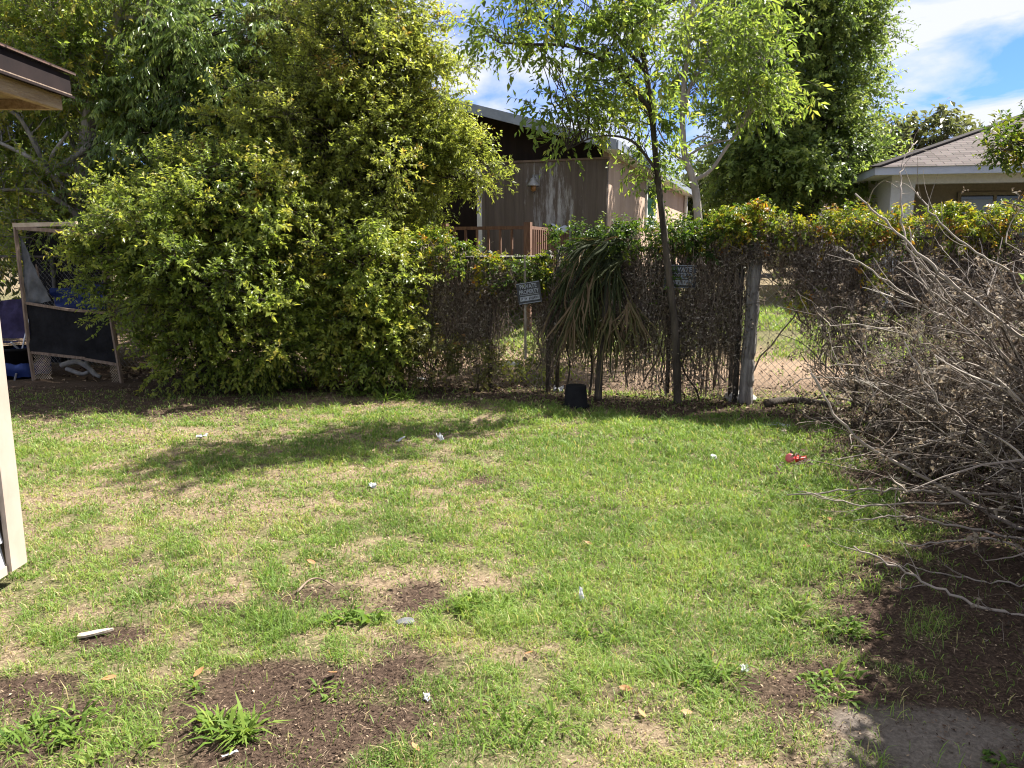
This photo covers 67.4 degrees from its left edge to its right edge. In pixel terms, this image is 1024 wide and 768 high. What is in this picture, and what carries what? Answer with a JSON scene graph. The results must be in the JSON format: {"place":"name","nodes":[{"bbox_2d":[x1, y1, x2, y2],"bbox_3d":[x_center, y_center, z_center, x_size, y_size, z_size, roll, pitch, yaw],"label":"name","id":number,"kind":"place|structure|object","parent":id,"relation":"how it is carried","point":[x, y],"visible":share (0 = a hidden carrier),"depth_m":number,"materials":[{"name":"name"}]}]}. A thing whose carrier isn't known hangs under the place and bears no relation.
{"place":"outdoors","nodes":[
{"label":"outdoors","id":0,"kind":"place"},
{"bbox_2d":[0,256,1023,767],"bbox_3d":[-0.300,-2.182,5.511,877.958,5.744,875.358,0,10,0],"label":"ground","id":1,"kind":"structure","parent":0,"point":[904,742],"depth_m":3.50,"materials":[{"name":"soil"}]},
{"bbox_2d":[0,299,29,379],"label":"folding chair","id":2,"kind":"object","parent":1,"relation":"on","point":[11,319],"visible":0.66,"depth_m":10.20,"materials":[{"name":"blue fabric"}]},
{"bbox_2d":[0,14,32,298],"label":"shade tree","id":3,"kind":"object","parent":1,"relation":"on","point":[7,284],"visible":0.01,"depth_m":13.85,"materials":[{"name":"green plant"}]},
{"bbox_2d":[3,344,40,378],"bbox_3d":[-6.461,-0.292,10.095,0.530,0.400,0.530,0,10,0],"label":"black tub","id":4,"kind":"object","parent":1,"relation":"on","point":[15,356],"visible":0.27,"depth_m":9.88,"materials":[{"name":"plastic"}]},
{"bbox_2d":[5,345,51,377],"bbox_3d":[-6.472,-0.317,10.144,0.649,0.401,0.638,0,10,0],"label":"crumpled tarp","id":5,"kind":"object","parent":1,"relation":"on","point":[21,370],"visible":0.45,"depth_m":9.92,"materials":[{"name":"plastic"}]},
{"bbox_2d":[0,42,75,578],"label":"house","id":6,"kind":"structure","parent":1,"relation":"on","point":[29,81],"depth_m":3.65,"materials":[{"name":"paint"}]},
{"bbox_2d":[0,691,113,757],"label":"weed clump","id":7,"kind":"object","parent":1,"relation":"on","point":[63,732],"visible":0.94,"depth_m":2.63,"materials":[{"name":"green plant"}]},
{"bbox_2d":[0,1,154,304],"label":"shade tree","id":8,"kind":"object","parent":1,"relation":"on","point":[13,280],"visible":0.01,"depth_m":14.38,"materials":[{"name":"green plant"}]},
{"bbox_2d":[65,367,89,375],"bbox_3d":[-5.569,-0.163,9.842,0.336,0.116,0.060,2,10,12],"label":"pipe","id":9,"kind":"object","parent":1,"relation":"on","point":[76,372],"visible":1,"depth_m":9.83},
{"bbox_2d":[59,359,95,376],"bbox_3d":[-5.548,-0.207,9.837,0.516,0.219,0.070,2,10,10],"label":"bent pipe","id":10,"kind":"object","parent":1,"relation":"on","point":[73,362],"visible":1,"depth_m":9.80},
{"bbox_2d":[12,221,155,382],"bbox_3d":[-5.770,-1.079,10.096,1.180,2.028,2.710,-8,13,-39],"label":"wooden cage","id":11,"kind":"object","parent":1,"relation":"on","point":[56,332],"visible":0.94,"depth_m":9.66,"materials":[{"name":"brown wood"}]},
{"bbox_2d":[49,282,110,309],"bbox_3d":[-5.764,-1.164,10.263,0.836,0.421,0.200,2,10,10],"label":"blue tarp","id":12,"kind":"object","parent":11,"relation":"in","point":[55,292],"visible":0.31,"depth_m":10.30,"materials":[{"name":"plastic"}]},
{"bbox_2d":[83,361,101,378],"bbox_3d":[-5.354,-0.182,9.798,0.240,0.230,0.060,2,10,13],"label":"pipe","id":13,"kind":"object","parent":1,"relation":"on","point":[87,365],"visible":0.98,"depth_m":9.78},
{"bbox_2d":[77,628,113,638],"bbox_3d":[-1.776,1.061,3.275,0.138,0.017,0.038,-4,10,-20],"label":"wood sliver","id":14,"kind":"object","parent":1,"relation":"on","point":[91,633],"visible":1,"depth_m":3.27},
{"bbox_2d":[0,0,206,280],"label":"leaning tree","id":15,"kind":"object","parent":1,"relation":"on","point":[60,40],"visible":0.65,"depth_m":10.39,"materials":[{"name":"green plant"}]},
{"bbox_2d":[62,730,165,766],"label":"weed clump","id":16,"kind":"object","parent":1,"relation":"on","point":[88,752],"visible":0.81,"depth_m":2.50,"materials":[{"name":"green plant"}]},
{"bbox_2d":[2,0,316,350],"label":"drooping tree","id":17,"kind":"object","parent":1,"relation":"on","point":[188,58],"visible":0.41,"depth_m":10.34,"materials":[{"name":"green plant"}]},
{"bbox_2d":[180,678,208,698],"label":"weed clump","id":18,"kind":"object","parent":1,"relation":"on","point":[192,683],"visible":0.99,"depth_m":2.87,"materials":[{"name":"green plant"}]},
{"bbox_2d":[63,0,328,303],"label":"shade tree","id":19,"kind":"object","parent":1,"relation":"on","point":[209,12],"visible":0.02,"depth_m":14.60,"materials":[{"name":"green plant"}]},
{"bbox_2d":[39,127,355,399],"bbox_3d":[-3.543,-1.275,9.051,3.246,3.437,3.042,7,12,35],"label":"broad shrub","id":20,"kind":"object","parent":1,"relation":"on","point":[178,246],"visible":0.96,"depth_m":8.54,"materials":[{"name":"green plant"}]},
{"bbox_2d":[176,692,288,753],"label":"weed clump","id":21,"kind":"object","parent":1,"relation":"on","point":[244,724],"visible":0.98,"depth_m":2.61,"materials":[{"name":"green plant"}]},
{"bbox_2d":[0,250,552,391],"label":"chain link fence","id":22,"kind":"object","parent":1,"relation":"on","point":[62,359],"visible":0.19,"depth_m":9.24,"materials":[{"name":"metal"}]},
{"bbox_2d":[209,0,346,261],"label":"olive tree","id":23,"kind":"object","parent":1,"relation":"on","point":[253,18],"visible":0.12,"depth_m":11.02,"materials":[{"name":"green plant"}]},
{"bbox_2d":[277,376,317,388],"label":"grass tuft","id":24,"kind":"object","parent":1,"relation":"on","point":[291,386],"visible":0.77,"depth_m":9.12,"materials":[{"name":"green plant"}]},
{"bbox_2d":[296,577,334,592],"bbox_3d":[-0.956,0.967,3.712,0.183,0.030,0.091,-4,10,-22],"label":"stick","id":25,"kind":"object","parent":1,"relation":"on","point":[302,586],"visible":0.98,"depth_m":3.72,"materials":[{"name":"brown wood"}]},
{"bbox_2d":[308,677,345,703],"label":"weed clump","id":26,"kind":"object","parent":1,"relation":"on","point":[325,695],"visible":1,"depth_m":2.82,"materials":[{"name":"green plant"}]},
{"bbox_2d":[158,0,519,371],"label":"evergreen tree","id":27,"kind":"object","parent":1,"relation":"on","point":[398,144],"visible":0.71,"depth_m":9.51,"materials":[{"name":"green plant"}]},
{"bbox_2d":[313,596,393,628],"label":"weed clump","id":28,"kind":"object","parent":1,"relation":"on","point":[366,618],"visible":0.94,"depth_m":3.40,"materials":[{"name":"green plant"}]},
{"bbox_2d":[267,208,452,397],"bbox_3d":[-1.776,-0.919,9.061,2.205,2.253,1.839,0,10,0],"label":"round shrub","id":29,"kind":"object","parent":1,"relation":"on","point":[370,308],"visible":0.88,"depth_m":8.69,"materials":[{"name":"green plant"}]},
{"bbox_2d":[329,381,392,397],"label":"grass tuft","id":30,"kind":"object","parent":1,"relation":"on","point":[370,389],"visible":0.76,"depth_m":8.80,"materials":[{"name":"green plant"}]},
{"bbox_2d":[259,17,468,250],"bbox_3d":[-3.068,-4.064,14.478,4.580,5.508,4.619,0,10,0],"label":"shade tree","id":31,"kind":"object","parent":1,"relation":"on","point":[424,196],"depth_m":14.26,"materials":[{"name":"green plant"}]},
{"bbox_2d":[354,305,433,386],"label":"weed thicket","id":32,"kind":"object","parent":1,"relation":"on","point":[402,351],"visible":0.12,"depth_m":8.99,"materials":[{"name":"green plant"}]},
{"bbox_2d":[363,380,425,400],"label":"grass tuft","id":33,"kind":"object","parent":1,"relation":"on","point":[398,395],"visible":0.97,"depth_m":8.51,"materials":[{"name":"green plant"}]},
{"bbox_2d":[395,617,414,624],"bbox_3d":[-0.470,1.041,3.375,0.087,0.020,0.060,0,10,0],"label":"stone","id":34,"kind":"object","parent":1,"relation":"on","point":[405,620],"visible":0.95,"depth_m":3.36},
{"bbox_2d":[385,318,466,394],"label":"weed thicket","id":35,"kind":"object","parent":1,"relation":"on","point":[419,337],"visible":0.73,"depth_m":8.73,"materials":[{"name":"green plant"}]},
{"bbox_2d":[316,222,568,330],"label":"wooden deck","id":36,"kind":"structure","parent":1,"relation":"on","point":[534,237],"depth_m":12.48,"materials":[{"name":"brown wood"}]},
{"bbox_2d":[548,224,567,232],"bbox_3d":[0.802,-2.774,13.790,0.195,0.192,0.950,3,10,19],"label":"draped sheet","id":37,"kind":"object","parent":36,"relation":"on","point":[564,227],"visible":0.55,"depth_m":13.91,"materials":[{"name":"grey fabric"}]},
{"bbox_2d":[433,330,515,394],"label":"weed thicket","id":38,"kind":"object","parent":1,"relation":"on","point":[489,361],"visible":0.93,"depth_m":8.79,"materials":[{"name":"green plant"}]},
{"bbox_2d":[385,222,572,392],"bbox_3d":[-0.502,-0.866,9.020,2.678,2.062,0.830,3,10,17],"label":"climbing vine","id":39,"kind":"object","parent":1,"relation":"on","point":[502,288],"visible":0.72,"depth_m":8.94,"materials":[{"name":"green plant"}]},
{"bbox_2d":[442,586,525,622],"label":"weed clump","id":40,"kind":"object","parent":1,"relation":"on","point":[459,606],"visible":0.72,"depth_m":3.52,"materials":[{"name":"green plant"}]},
{"bbox_2d":[278,87,691,308],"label":"brown house","id":41,"kind":"structure","parent":1,"relation":"on","point":[562,195],"depth_m":14.63,"materials":[{"name":"wood"}]},
{"bbox_2d":[433,169,481,276],"bbox_3d":[-1.083,-3.153,15.154,1.060,2.090,0.027,3,10,19],"label":"door","id":42,"kind":"structure","parent":41,"relation":"in","point":[468,217],"depth_m":15.08,"materials":[{"name":"white paint"}]},
{"bbox_2d":[645,179,656,227],"bbox_3d":[3.369,-4.336,18.603,0.048,1.120,1.400,3,10,19],"label":"window","id":43,"kind":"structure","parent":41,"relation":"in","point":[648,210],"depth_m":18.37,"materials":[{"name":"white paint"}]},
{"bbox_2d":[0,303,1023,767],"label":"grass","id":44,"kind":"structure","parent":1,"relation":"on","point":[736,529],"depth_m":4.18,"materials":[{"name":"plant"}]},
{"bbox_2d":[497,338,554,387],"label":"weed thicket","id":45,"kind":"object","parent":1,"relation":"on","point":[521,367],"visible":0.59,"depth_m":9.39,"materials":[{"name":"green plant"}]},
{"bbox_2d":[461,685,594,757],"bbox_3d":[0.013,1.126,2.560,0.414,0.111,0.445,-8,12,-39],"label":"grass tuft","id":46,"kind":"object","parent":1,"relation":"on","point":[507,718],"visible":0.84,"depth_m":2.60,"materials":[{"name":"green plant"}]},
{"bbox_2d":[516,256,541,358],"bbox_3d":[0.197,-0.851,8.542,0.300,1.139,0.039,-8,8,9],"label":"warning sign","id":47,"kind":"object","parent":1,"relation":"on","point":[529,292],"visible":1,"depth_m":8.50,"materials":[{"name":"metal"}]},
{"bbox_2d":[527,346,584,385],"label":"weed thicket","id":48,"kind":"object","parent":1,"relation":"on","point":[563,370],"visible":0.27,"depth_m":9.39,"materials":[{"name":"green plant"}]},
{"bbox_2d":[564,346,570,392],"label":"woody stem","id":49,"kind":"object","parent":1,"relation":"on","point":[569,368],"visible":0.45,"depth_m":8.78,"materials":[{"name":"brown plant"}]},
{"bbox_2d":[562,383,588,408],"bbox_3d":[0.678,0.131,8.145,0.286,0.243,0.286,0,10,0],"label":"plant pot","id":50,"kind":"object","parent":1,"relation":"on","point":[576,395],"visible":0.84,"depth_m":8.05,"materials":[{"name":"black plastic"}]},
{"bbox_2d":[444,0,718,403],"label":"slender tree","id":51,"kind":"object","parent":1,"relation":"on","point":[625,19],"visible":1,"depth_m":7.14,"materials":[{"name":"green plant"}]},
{"bbox_2d":[579,586,583,600],"bbox_3d":[0.320,0.978,3.558,0.026,0.076,0.037,-2,10,-10],"label":"paper scrap","id":52,"kind":"object","parent":1,"relation":"on","point":[580,592],"visible":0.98,"depth_m":3.56,"materials":[{"name":"white paper"}]},
{"bbox_2d":[588,352,592,395],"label":"woody stem","id":53,"kind":"object","parent":1,"relation":"on","point":[590,385],"visible":0.46,"depth_m":8.71,"materials":[{"name":"brown plant"}]},
{"bbox_2d":[531,236,664,400],"bbox_3d":[0.914,-0.690,8.298,1.405,1.790,0.754,0,10,0],"label":"palm","id":54,"kind":"object","parent":1,"relation":"on","point":[575,314],"visible":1,"depth_m":8.24,"materials":[{"name":"green plant"}]},
{"bbox_2d":[559,613,647,652],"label":"grass tuft","id":55,"kind":"object","parent":1,"relation":"on","point":[592,634],"visible":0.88,"depth_m":3.25,"materials":[{"name":"green plant"}]},
{"bbox_2d":[643,141,703,188],"bbox_3d":[6.935,-7.306,32.397,5.646,5.584,4.954,8,12,38],"label":"tree","id":56,"kind":"object","parent":1,"relation":"on","point":[679,168],"visible":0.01,"depth_m":31.94,"materials":[{"name":"green plant"}]},
{"bbox_2d":[512,203,849,402],"bbox_3d":[1.762,-0.857,8.332,3.736,2.127,1.002,3,10,18],"label":"climbing vine","id":57,"kind":"object","parent":1,"relation":"on","point":[654,299],"visible":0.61,"depth_m":8.26,"materials":[{"name":"brown plant"}]},
{"bbox_2d":[629,625,768,708],"bbox_3d":[0.725,1.057,2.926,0.485,0.161,0.502,-8,12,-38],"label":"grass tuft","id":58,"kind":"object","parent":1,"relation":"on","point":[701,675],"visible":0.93,"depth_m":2.92,"materials":[{"name":"green plant"}]},
{"bbox_2d":[682,339,717,398],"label":"woody stem","id":59,"kind":"object","parent":1,"relation":"on","point":[686,374],"visible":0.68,"depth_m":8.40,"materials":[{"name":"brown plant"}]},
{"bbox_2d":[601,0,834,337],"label":"pale tree","id":60,"kind":"object","parent":1,"relation":"on","point":[751,88],"visible":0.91,"depth_m":10.51,"materials":[{"name":"green plant"}]},
{"bbox_2d":[675,148,781,279],"bbox_3d":[7.330,-5.765,26.430,4.868,5.136,4.679,4,11,24],"label":"tree","id":61,"kind":"object","parent":1,"relation":"on","point":[690,201],"visible":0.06,"depth_m":25.46,"materials":[{"name":"green plant"}]},
{"bbox_2d":[732,225,746,402],"bbox_3d":[2.413,-0.710,8.161,0.064,2.050,0.063,0,10,0],"label":"steel post","id":62,"kind":"object","parent":1,"relation":"on","point":[735,382],"visible":0.24,"depth_m":8.21,"materials":[{"name":"metal"}]},
{"bbox_2d":[555,247,737,395],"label":"chain link gate","id":63,"kind":"structure","parent":62,"relation":"attached to","point":[558,367],"depth_m":8.58,"materials":[{"name":"metal"}]},
{"bbox_2d":[664,265,696,288],"bbox_3d":[1.784,-1.141,8.152,0.330,0.245,0.009,4,10,14],"label":"warning sign","id":64,"kind":"object","parent":63,"relation":"attached to","point":[690,269],"visible":0.56,"depth_m":8.14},
{"bbox_2d":[724,392,756,402],"bbox_3d":[2.505,0.149,8.391,0.351,0.164,0.282,0,10,0],"label":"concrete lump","id":65,"kind":"object","parent":1,"relation":"on","point":[730,397],"visible":0.29,"depth_m":8.34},
{"bbox_2d":[738,229,763,404],"bbox_3d":[2.528,-0.658,8.117,0.176,1.957,0.163,0,10,0],"label":"wooden post","id":66,"kind":"object","parent":1,"relation":"on","point":[746,383],"visible":0.81,"depth_m":8.09,"materials":[{"name":"grey wood"}]},
{"bbox_2d":[673,194,893,404],"bbox_3d":[2.778,-0.839,7.969,2.223,2.210,0.842,3,10,18],"label":"climbing vine","id":67,"kind":"object","parent":1,"relation":"on","point":[805,262],"visible":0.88,"depth_m":7.82,"materials":[{"name":"green plant"}]},
{"bbox_2d":[659,0,920,298],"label":"oak tree","id":68,"kind":"object","parent":1,"relation":"on","point":[800,163],"visible":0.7,"depth_m":15.95,"materials":[{"name":"green plant"}]},
{"bbox_2d":[751,594,831,640],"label":"weed clump","id":69,"kind":"object","parent":1,"relation":"on","point":[795,609],"visible":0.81,"depth_m":3.39,"materials":[{"name":"green plant"}]},
{"bbox_2d":[785,453,806,463],"bbox_3d":[2.139,0.565,5.778,0.158,0.091,0.067,-2,10,-10],"label":"red toy","id":70,"kind":"object","parent":1,"relation":"on","point":[788,457],"visible":0.8,"depth_m":5.76,"materials":[{"name":"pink plastic"}]},
{"bbox_2d":[763,397,833,406],"bbox_3d":[2.995,0.189,8.098,0.701,0.088,0.294,1,10,7],"label":"fallen log","id":71,"kind":"object","parent":1,"relation":"on","point":[777,401],"visible":0.81,"depth_m":8.07,"materials":[{"name":"wood"}]},
{"bbox_2d":[793,656,871,709],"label":"weed clump","id":72,"kind":"object","parent":1,"relation":"on","point":[839,669],"visible":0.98,"depth_m":2.91,"materials":[{"name":"green plant"}]},
{"bbox_2d":[819,508,897,528],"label":"weed clump","id":73,"kind":"object","parent":1,"relation":"on","point":[860,515],"visible":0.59,"depth_m":4.69,"materials":[{"name":"green plant"}]},
{"bbox_2d":[828,615,889,644],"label":"weed clump","id":74,"kind":"object","parent":1,"relation":"on","point":[858,625],"visible":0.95,"depth_m":3.28,"materials":[{"name":"green plant"}]},
{"bbox_2d":[757,234,1023,408],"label":"chain link fence","id":75,"kind":"object","parent":1,"relation":"on","point":[927,238],"visible":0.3,"depth_m":8.00,"materials":[{"name":"metal"}]},
{"bbox_2d":[829,194,1023,394],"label":"climbing vine","id":76,"kind":"object","parent":75,"relation":"attached to","point":[972,223],"visible":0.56,"depth_m":7.48,"materials":[{"name":"green plant"}]},
{"bbox_2d":[759,237,1023,489],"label":"dead shrub","id":77,"kind":"object","parent":1,"relation":"on","point":[940,333],"visible":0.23,"depth_m":5.65,"materials":[{"name":"brown plant"}]},
{"bbox_2d":[775,257,1009,457],"bbox_3d":[3.293,-0.317,6.773,1.992,1.606,2.354,4,11,25],"label":"dead shrub","id":78,"kind":"object","parent":1,"relation":"on","point":[836,351],"visible":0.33,"depth_m":7.08,"materials":[{"name":"brown plant"}]},
{"bbox_2d":[774,255,1023,563],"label":"dead shrub","id":79,"kind":"object","parent":1,"relation":"on","point":[993,441],"visible":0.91,"depth_m":4.08,"materials":[{"name":"brown plant"}]},
{"bbox_2d":[782,281,1022,451],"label":"dead shrub","id":80,"kind":"object","parent":1,"relation":"on","point":[844,390],"visible":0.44,"depth_m":6.25,"materials":[{"name":"brown plant"}]},
{"bbox_2d":[787,485,1021,513],"bbox_3d":[2.701,0.717,4.663,1.968,0.237,0.225,1,10,8],"label":"dead cane","id":81,"kind":"object","parent":1,"relation":"on","point":[959,492],"visible":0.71,"depth_m":4.68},
{"bbox_2d":[794,485,1023,516],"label":"dead cane","id":82,"kind":"object","parent":1,"relation":"on","point":[877,504],"visible":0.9,"depth_m":4.48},
{"bbox_2d":[795,300,1023,485],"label":"dead shrub","id":83,"kind":"object","parent":1,"relation":"on","point":[927,469],"visible":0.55,"depth_m":5.42,"materials":[{"name":"brown plant"}]},
{"bbox_2d":[807,363,1023,531],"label":"dead cane","id":84,"kind":"object","parent":1,"relation":"on","point":[963,498],"visible":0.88,"depth_m":4.51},
{"bbox_2d":[830,97,1006,173],"bbox_3d":[17.655,-8.462,33.051,7.500,7.198,4.461,0,10,0],"label":"distant tree","id":85,"kind":"object","parent":1,"relation":"on","point":[945,124],"visible":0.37,"depth_m":31.95,"materials":[{"name":"green plant"}]},
{"bbox_2d":[815,113,1023,307],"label":"grey house","id":86,"kind":"structure","parent":1,"relation":"on","point":[955,168],"depth_m":14.82,"materials":[{"name":"paint"}]},
{"bbox_2d":[956,191,1023,250],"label":"window","id":87,"kind":"structure","parent":86,"relation":"in","point":[981,199],"depth_m":16.01,"materials":[{"name":"glass"}]},
{"bbox_2d":[816,249,1023,492],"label":"dead shrub","id":88,"kind":"object","parent":1,"relation":"on","point":[923,315],"visible":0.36,"depth_m":5.13,"materials":[{"name":"brown plant"}]},
{"bbox_2d":[827,247,1019,367],"bbox_3d":[3.205,-0.132,5.210,2.076,1.573,0.283,2,10,10],"label":"dead cane","id":89,"kind":"object","parent":88,"relation":"on","point":[895,287],"visible":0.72,"depth_m":5.19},
{"bbox_2d":[887,117,968,325],"bbox_3d":[2.681,-1.074,5.058,0.525,1.356,0.455,-2,10,-11],"label":"dead cane","id":90,"kind":"object","parent":88,"relation":"on","point":[920,262],"visible":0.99,"depth_m":4.91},
{"bbox_2d":[855,180,1023,341],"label":"dead cane","id":91,"kind":"object","parent":88,"relation":"on","point":[966,295],"visible":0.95,"depth_m":4.71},
{"bbox_2d":[895,157,1023,274],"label":"dead cane","id":92,"kind":"object","parent":88,"relation":"on","point":[973,250],"visible":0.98,"depth_m":4.51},
{"bbox_2d":[899,226,1023,377],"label":"dead cane","id":93,"kind":"object","parent":88,"relation":"on","point":[1001,352],"visible":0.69,"depth_m":4.96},
{"bbox_2d":[824,534,1023,615],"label":"dead cane","id":94,"kind":"object","parent":1,"relation":"on","point":[946,590],"visible":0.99,"depth_m":3.54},
{"bbox_2d":[829,290,1023,526],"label":"dead shrub","id":95,"kind":"object","parent":1,"relation":"on","point":[1013,442],"visible":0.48,"depth_m":4.82,"materials":[{"name":"brown plant"}]},
{"bbox_2d":[843,529,1023,553],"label":"dead cane","id":96,"kind":"object","parent":1,"relation":"on","point":[1005,542],"visible":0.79,"depth_m":4.09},
{"bbox_2d":[849,499,1023,539],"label":"dead cane","id":97,"kind":"object","parent":1,"relation":"on","point":[974,529],"visible":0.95,"depth_m":4.15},
{"bbox_2d":[854,217,1023,434],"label":"dead shrub","id":98,"kind":"object","parent":1,"relation":"on","point":[915,355],"visible":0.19,"depth_m":6.41,"materials":[{"name":"brown plant"}]},
{"bbox_2d":[856,187,1023,403],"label":"dead shrub","id":99,"kind":"object","parent":1,"relation":"on","point":[992,225],"visible":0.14,"depth_m":7.30,"materials":[{"name":"brown plant"}]},
{"bbox_2d":[864,425,1021,480],"bbox_3d":[2.827,0.519,4.500,1.490,0.589,0.210,2,10,11],"label":"dead cane","id":100,"kind":"object","parent":1,"relation":"on","point":[959,433],"visible":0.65,"depth_m":4.53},
{"bbox_2d":[864,188,1023,525],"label":"dead shrub","id":101,"kind":"object","parent":1,"relation":"on","point":[1018,420],"visible":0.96,"depth_m":3.79,"materials":[{"name":"brown plant"}]},
{"bbox_2d":[880,546,1023,586],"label":"dead cane","id":102,"kind":"object","parent":1,"relation":"on","point":[1007,581],"visible":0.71,"depth_m":3.76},
{"bbox_2d":[891,341,1023,464],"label":"dead cane","id":103,"kind":"object","parent":1,"relation":"on","point":[936,398],"visible":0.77,"depth_m":4.32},
{"bbox_2d":[897,198,1023,651],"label":"dead shrub","id":104,"kind":"object","parent":1,"relation":"on","point":[1018,501],"visible":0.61,"depth_m":4.09,"materials":[{"name":"brown plant"}]},
{"bbox_2d":[914,246,1023,497],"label":"dead shrub","id":105,"kind":"object","parent":1,"relation":"on","point":[996,278],"visible":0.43,"depth_m":5.62,"materials":[{"name":"brown plant"}]},
{"bbox_2d":[971,100,1023,177],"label":"leafy tree","id":106,"kind":"object","parent":1,"relation":"on","point":[1014,142],"visible":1,"depth_m":9.69,"materials":[{"name":"green plant"}]},
{"bbox_2d":[980,749,1017,767],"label":"weed clump","id":107,"kind":"object","parent":1,"relation":"on","point":[992,760],"visible":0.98,"depth_m":2.44,"materials":[{"name":"green plant"}]},
{"bbox_2d":[8,0,1023,242],"label":"sky","id":108,"kind":"structure","parent":0,"point":[970,53],"materials":[{"name":"blue"}]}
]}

